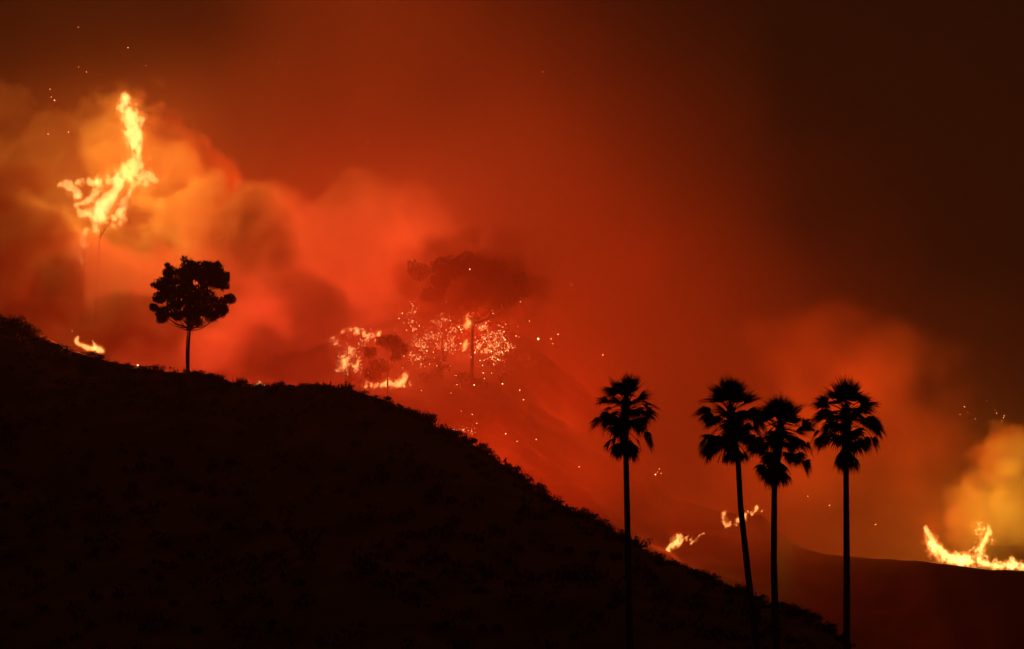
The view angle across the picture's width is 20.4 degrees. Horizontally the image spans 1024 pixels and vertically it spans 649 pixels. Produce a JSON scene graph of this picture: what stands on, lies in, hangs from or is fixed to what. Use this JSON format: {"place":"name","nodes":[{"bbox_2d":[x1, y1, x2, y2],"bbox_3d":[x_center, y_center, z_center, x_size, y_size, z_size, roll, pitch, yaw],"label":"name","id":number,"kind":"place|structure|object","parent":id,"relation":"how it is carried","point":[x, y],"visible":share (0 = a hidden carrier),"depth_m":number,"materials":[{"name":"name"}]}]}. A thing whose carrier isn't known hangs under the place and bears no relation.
{"place":"outdoors","nodes":[
{"label":"outdoors","id":0,"kind":"place"},
{"bbox_2d":[0,316,842,648],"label":"hill","id":1,"kind":"structure","parent":0,"point":[330,612],"depth_m":400.29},
{"bbox_2d":[3,312,28,325],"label":"bush","id":2,"kind":"object","parent":1,"relation":"on","point":[22,320],"visible":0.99,"depth_m":515.85,"materials":[{"name":"black plant"}]},
{"bbox_2d":[24,323,34,328],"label":"bush","id":3,"kind":"object","parent":1,"relation":"on","point":[26,325],"visible":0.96,"depth_m":514.68,"materials":[{"name":"black plant"}]},
{"bbox_2d":[27,325,44,335],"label":"bush","id":4,"kind":"object","parent":1,"relation":"on","point":[35,331],"visible":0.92,"depth_m":511.70,"materials":[{"name":"black plant"}]},
{"bbox_2d":[84,350,96,355],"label":"bush","id":5,"kind":"object","parent":1,"relation":"on","point":[87,353],"visible":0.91,"depth_m":504.59,"materials":[{"name":"black plant"}]},
{"bbox_2d":[139,364,158,370],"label":"bush","id":6,"kind":"object","parent":1,"relation":"on","point":[147,367],"visible":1,"depth_m":493.48,"materials":[{"name":"black plant"}]},
{"bbox_2d":[154,364,165,370],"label":"bush","id":7,"kind":"object","parent":1,"relation":"on","point":[160,367],"visible":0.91,"depth_m":494.88,"materials":[{"name":"black plant"}]},
{"bbox_2d":[149,255,236,375],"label":"gum tree","id":8,"kind":"object","parent":1,"relation":"on","point":[191,300],"visible":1,"depth_m":485.18,"materials":[{"name":"black plant"}]},
{"bbox_2d":[205,372,219,380],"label":"bush","id":9,"kind":"object","parent":1,"relation":"on","point":[210,376],"visible":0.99,"depth_m":480.44,"materials":[{"name":"black plant"}]},
{"bbox_2d":[233,376,248,385],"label":"bush","id":10,"kind":"object","parent":1,"relation":"on","point":[240,381],"visible":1,"depth_m":477.50,"materials":[{"name":"black plant"}]},
{"bbox_2d":[231,379,251,386],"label":"bush","id":11,"kind":"object","parent":1,"relation":"on","point":[238,385],"visible":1,"depth_m":477.68,"materials":[{"name":"black plant"}]},
{"bbox_2d":[255,381,266,387],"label":"bush","id":12,"kind":"object","parent":1,"relation":"on","point":[259,385],"visible":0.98,"depth_m":475.13,"materials":[{"name":"black plant"}]},
{"bbox_2d":[348,387,362,396],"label":"bush","id":13,"kind":"object","parent":1,"relation":"on","point":[356,393],"visible":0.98,"depth_m":455.00,"materials":[{"name":"black plant"}]},
{"bbox_2d":[361,395,373,399],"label":"bush","id":14,"kind":"object","parent":1,"relation":"on","point":[366,397],"visible":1,"depth_m":451.65,"materials":[{"name":"black plant"}]},
{"bbox_2d":[372,395,382,403],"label":"bush","id":15,"kind":"object","parent":1,"relation":"on","point":[377,399],"visible":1,"depth_m":449.28,"materials":[{"name":"black plant"}]},
{"bbox_2d":[381,394,391,401],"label":"bush","id":16,"kind":"object","parent":1,"relation":"on","point":[387,397],"visible":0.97,"depth_m":451.04,"materials":[{"name":"black plant"}]},
{"bbox_2d":[385,401,397,410],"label":"bush","id":17,"kind":"object","parent":1,"relation":"on","point":[392,407],"visible":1,"depth_m":446.68,"materials":[{"name":"black plant"}]},
{"bbox_2d":[397,406,411,412],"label":"bush","id":18,"kind":"object","parent":1,"relation":"on","point":[403,410],"visible":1,"depth_m":445.94,"materials":[{"name":"black plant"}]},
{"bbox_2d":[410,408,420,416],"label":"bush","id":19,"kind":"object","parent":1,"relation":"on","point":[416,412],"visible":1,"depth_m":446.08,"materials":[{"name":"black plant"}]},
{"bbox_2d":[0,314,840,648],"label":"chaparral","id":20,"kind":"object","parent":1,"relation":"on","point":[560,574],"visible":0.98,"depth_m":393.37,"materials":[{"name":"black plant"}]},
{"bbox_2d":[414,412,437,421],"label":"bush","id":21,"kind":"object","parent":1,"relation":"on","point":[428,418],"visible":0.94,"depth_m":442.25,"materials":[{"name":"black plant"}]},
{"bbox_2d":[415,409,436,421],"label":"bush","id":22,"kind":"object","parent":1,"relation":"on","point":[426,415],"visible":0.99,"depth_m":443.56,"materials":[{"name":"black plant"}]},
{"bbox_2d":[427,422,446,431],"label":"bush","id":23,"kind":"object","parent":1,"relation":"on","point":[436,427],"visible":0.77,"depth_m":438.50,"materials":[{"name":"black plant"}]},
{"bbox_2d":[462,436,477,443],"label":"bush","id":24,"kind":"object","parent":1,"relation":"on","point":[474,440],"visible":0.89,"depth_m":433.45,"materials":[{"name":"black plant"}]},
{"bbox_2d":[470,440,488,448],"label":"bush","id":25,"kind":"object","parent":1,"relation":"on","point":[480,445],"visible":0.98,"depth_m":430.08,"materials":[{"name":"black plant"}]},
{"bbox_2d":[477,445,494,454],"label":"bush","id":26,"kind":"object","parent":1,"relation":"on","point":[488,450],"visible":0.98,"depth_m":429.07,"materials":[{"name":"black plant"}]},
{"bbox_2d":[484,454,500,461],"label":"bush","id":27,"kind":"object","parent":1,"relation":"on","point":[493,458],"visible":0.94,"depth_m":427.61,"materials":[{"name":"black plant"}]},
{"bbox_2d":[500,464,508,471],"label":"bush","id":28,"kind":"object","parent":1,"relation":"on","point":[504,467],"visible":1,"depth_m":421.94,"materials":[{"name":"black plant"}]},
{"bbox_2d":[502,463,523,473],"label":"bush","id":29,"kind":"object","parent":1,"relation":"on","point":[515,469],"visible":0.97,"depth_m":421.70,"materials":[{"name":"black plant"}]},
{"bbox_2d":[513,473,532,483],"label":"bush","id":30,"kind":"object","parent":1,"relation":"on","point":[529,477],"visible":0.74,"depth_m":422.13,"materials":[{"name":"black plant"}]},
{"bbox_2d":[512,473,534,481],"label":"bush","id":31,"kind":"object","parent":1,"relation":"on","point":[520,479],"visible":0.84,"depth_m":420.37,"materials":[{"name":"black plant"}]},
{"bbox_2d":[526,483,542,489],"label":"bush","id":32,"kind":"object","parent":1,"relation":"on","point":[536,485],"visible":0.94,"depth_m":417.47,"materials":[{"name":"black plant"}]},
{"bbox_2d":[529,479,546,490],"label":"bush","id":33,"kind":"object","parent":1,"relation":"on","point":[541,488],"visible":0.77,"depth_m":419.62,"materials":[{"name":"black plant"}]},
{"bbox_2d":[537,486,551,496],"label":"bush","id":34,"kind":"object","parent":1,"relation":"on","point":[545,492],"visible":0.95,"depth_m":415.21,"materials":[{"name":"black plant"}]},
{"bbox_2d":[540,494,558,502],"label":"bush","id":35,"kind":"object","parent":1,"relation":"on","point":[543,499],"visible":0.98,"depth_m":411.32,"materials":[{"name":"black plant"}]},
{"bbox_2d":[544,494,562,500],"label":"bush","id":36,"kind":"object","parent":1,"relation":"on","point":[550,497],"visible":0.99,"depth_m":411.52,"materials":[{"name":"black plant"}]},
{"bbox_2d":[558,503,576,511],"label":"bush","id":37,"kind":"object","parent":1,"relation":"on","point":[569,509],"visible":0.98,"depth_m":408.09,"materials":[{"name":"black plant"}]},
{"bbox_2d":[570,510,598,518],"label":"bush","id":38,"kind":"object","parent":1,"relation":"on","point":[590,515],"visible":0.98,"depth_m":404.57,"materials":[{"name":"black plant"}]},
{"bbox_2d":[580,517,609,525],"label":"bush","id":39,"kind":"object","parent":1,"relation":"on","point":[593,520],"visible":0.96,"depth_m":400.12,"materials":[{"name":"black plant"}]},
{"bbox_2d":[600,522,612,528],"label":"bush","id":40,"kind":"object","parent":1,"relation":"on","point":[604,526],"visible":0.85,"depth_m":399.29,"materials":[{"name":"black plant"}]},
{"bbox_2d":[604,527,624,540],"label":"bush","id":41,"kind":"object","parent":1,"relation":"on","point":[621,535],"visible":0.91,"depth_m":394.39,"materials":[{"name":"black plant"}]},
{"bbox_2d":[619,535,652,547],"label":"bush","id":42,"kind":"object","parent":1,"relation":"on","point":[634,541],"visible":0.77,"depth_m":391.64,"materials":[{"name":"black plant"}]},
{"bbox_2d":[654,553,666,559],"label":"bush","id":43,"kind":"object","parent":1,"relation":"on","point":[658,555],"visible":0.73,"depth_m":386.43,"materials":[{"name":"black plant"}]},
{"bbox_2d":[659,558,683,566],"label":"bush","id":44,"kind":"object","parent":1,"relation":"on","point":[675,562],"visible":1,"depth_m":382.74,"materials":[{"name":"black plant"}]},
{"bbox_2d":[689,567,708,577],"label":"bush","id":45,"kind":"object","parent":1,"relation":"on","point":[698,571],"visible":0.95,"depth_m":375.96,"materials":[{"name":"black plant"}]},
{"bbox_2d":[692,569,714,580],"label":"bush","id":46,"kind":"object","parent":1,"relation":"on","point":[703,576],"visible":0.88,"depth_m":375.11,"materials":[{"name":"black plant"}]},
{"bbox_2d":[718,582,729,587],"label":"bush","id":47,"kind":"object","parent":1,"relation":"on","point":[724,584],"visible":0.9,"depth_m":373.28,"materials":[{"name":"black plant"}]},
{"bbox_2d":[724,582,746,594],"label":"bush","id":48,"kind":"object","parent":1,"relation":"on","point":[736,588],"visible":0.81,"depth_m":367.93,"materials":[{"name":"black plant"}]},
{"bbox_2d":[756,599,770,607],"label":"bush","id":49,"kind":"object","parent":1,"relation":"on","point":[764,605],"visible":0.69,"depth_m":361.46,"materials":[{"name":"black plant"}]},
{"bbox_2d":[779,603,797,607],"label":"bush","id":50,"kind":"object","parent":1,"relation":"on","point":[788,605],"visible":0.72,"depth_m":360.12,"materials":[{"name":"black plant"}]},
{"bbox_2d":[783,604,807,616],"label":"bush","id":51,"kind":"object","parent":1,"relation":"on","point":[799,612],"visible":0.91,"depth_m":356.40,"materials":[{"name":"black plant"}]},
{"bbox_2d":[812,614,823,620],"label":"bush","id":52,"kind":"object","parent":1,"relation":"on","point":[815,617],"visible":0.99,"depth_m":354.47,"materials":[{"name":"black plant"}]},
{"bbox_2d":[818,619,837,629],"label":"bush","id":53,"kind":"object","parent":1,"relation":"on","point":[825,623],"visible":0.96,"depth_m":349.63,"materials":[{"name":"black plant"}]},
{"bbox_2d":[824,627,836,633],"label":"bush","id":54,"kind":"object","parent":1,"relation":"on","point":[829,632],"visible":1,"depth_m":348.86,"materials":[{"name":"black plant"}]},
{"bbox_2d":[830,629,850,642],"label":"bush","id":55,"kind":"object","parent":1,"relation":"on","point":[837,637],"visible":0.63,"depth_m":347.25,"materials":[{"name":"black plant"}]},
{"bbox_2d":[0,241,1023,648],"bbox_3d":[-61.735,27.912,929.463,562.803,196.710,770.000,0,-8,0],"label":"hillside","id":56,"kind":"structure","parent":0,"point":[548,403],"depth_m":752.13,"materials":[{"name":"red"}]},
{"bbox_2d":[77,236,87,330],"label":"burning tree","id":57,"kind":"object","parent":56,"relation":"on","point":[81,313],"visible":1,"depth_m":814.18,"materials":[{"name":"brown plant"}]},
{"bbox_2d":[94,203,118,328],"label":"burning tree","id":58,"kind":"object","parent":56,"relation":"on","point":[96,299],"visible":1,"depth_m":814.80,"materials":[{"name":"brown plant"}]},
{"bbox_2d":[331,352,344,367],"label":"bush","id":59,"kind":"object","parent":56,"relation":"on","point":[335,359],"visible":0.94,"depth_m":757.04,"materials":[{"name":"orange plant"}]},
{"bbox_2d":[333,346,361,384],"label":"burning bush","id":60,"kind":"object","parent":56,"relation":"on","point":[349,372],"visible":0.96,"depth_m":738.62,"materials":[{"name":"orange plant"}]},
{"bbox_2d":[331,322,381,350],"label":"burning bush","id":61,"kind":"object","parent":56,"relation":"on","point":[361,346],"visible":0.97,"depth_m":769.94,"materials":[{"name":"orange plant"}]},
{"bbox_2d":[351,372,362,388],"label":"bush","id":62,"kind":"object","parent":56,"relation":"on","point":[358,381],"visible":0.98,"depth_m":735.36,"materials":[{"name":"red plant"}]},
{"bbox_2d":[352,353,372,370],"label":"bush","id":63,"kind":"object","parent":56,"relation":"on","point":[365,359],"visible":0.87,"depth_m":757.99,"materials":[{"name":"red plant"}]},
{"bbox_2d":[363,333,410,393],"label":"smoking tree","id":64,"kind":"object","parent":56,"relation":"on","point":[395,344],"visible":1,"depth_m":712.58,"materials":[{"name":"red plant"}]},
{"bbox_2d":[397,355,410,368],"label":"bush","id":65,"kind":"object","parent":56,"relation":"on","point":[404,360],"visible":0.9,"depth_m":753.92,"materials":[{"name":"red plant"}]},
{"bbox_2d":[408,298,419,343],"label":"dead tree","id":66,"kind":"object","parent":56,"relation":"on","point":[413,334],"visible":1,"depth_m":772.47,"materials":[{"name":"orange plant"}]},
{"bbox_2d":[419,372,435,384],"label":"bush","id":67,"kind":"object","parent":56,"relation":"on","point":[426,378],"visible":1,"depth_m":734.02,"materials":[{"name":"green plant"}]},
{"bbox_2d":[409,313,455,364],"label":"burning bush","id":68,"kind":"object","parent":56,"relation":"on","point":[443,358],"visible":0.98,"depth_m":756.42,"materials":[{"name":"orange plant"}]},
{"bbox_2d":[431,357,450,380],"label":"bush","id":69,"kind":"object","parent":56,"relation":"on","point":[440,369],"visible":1,"depth_m":737.62,"materials":[{"name":"red plant"}]},
{"bbox_2d":[454,372,470,384],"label":"bush","id":70,"kind":"object","parent":56,"relation":"on","point":[459,376],"visible":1,"depth_m":742.09,"materials":[{"name":"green plant"}]},
{"bbox_2d":[406,249,532,378],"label":"gum tree","id":71,"kind":"object","parent":56,"relation":"on","point":[465,262],"visible":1,"depth_m":751.49,"materials":[{"name":"red plant"}]},
{"bbox_2d":[469,377,492,388],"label":"bush","id":72,"kind":"object","parent":56,"relation":"on","point":[474,382],"visible":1,"depth_m":738.09,"materials":[{"name":"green plant"}]},
{"bbox_2d":[468,322,515,366],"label":"burning bush","id":73,"kind":"object","parent":56,"relation":"on","point":[488,361],"visible":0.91,"depth_m":764.61,"materials":[{"name":"orange plant"}]},
{"bbox_2d":[0,0,1023,570],"label":"sky","id":74,"kind":"structure","parent":0,"point":[788,197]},
{"label":"ground","id":75,"kind":"structure","parent":0,"visible":0},
{"bbox_2d":[588,371,661,648],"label":"fan palm","id":76,"kind":"object","parent":75,"relation":"on","point":[620,425],"visible":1,"depth_m":259.96,"materials":[{"name":"black plant"}]},
{"bbox_2d":[690,372,768,648],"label":"fan palm","id":77,"kind":"object","parent":75,"relation":"on","point":[735,430],"visible":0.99,"depth_m":263.95,"materials":[{"name":"black plant"}]},
{"bbox_2d":[743,391,819,648],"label":"fan palm","id":78,"kind":"object","parent":75,"relation":"on","point":[773,473],"visible":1,"depth_m":254.99,"materials":[{"name":"black plant"}]},
{"bbox_2d":[807,373,886,648],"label":"fan palm","id":79,"kind":"object","parent":75,"relation":"on","point":[846,460],"visible":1,"depth_m":261.00,"materials":[{"name":"black plant"}]}
]}

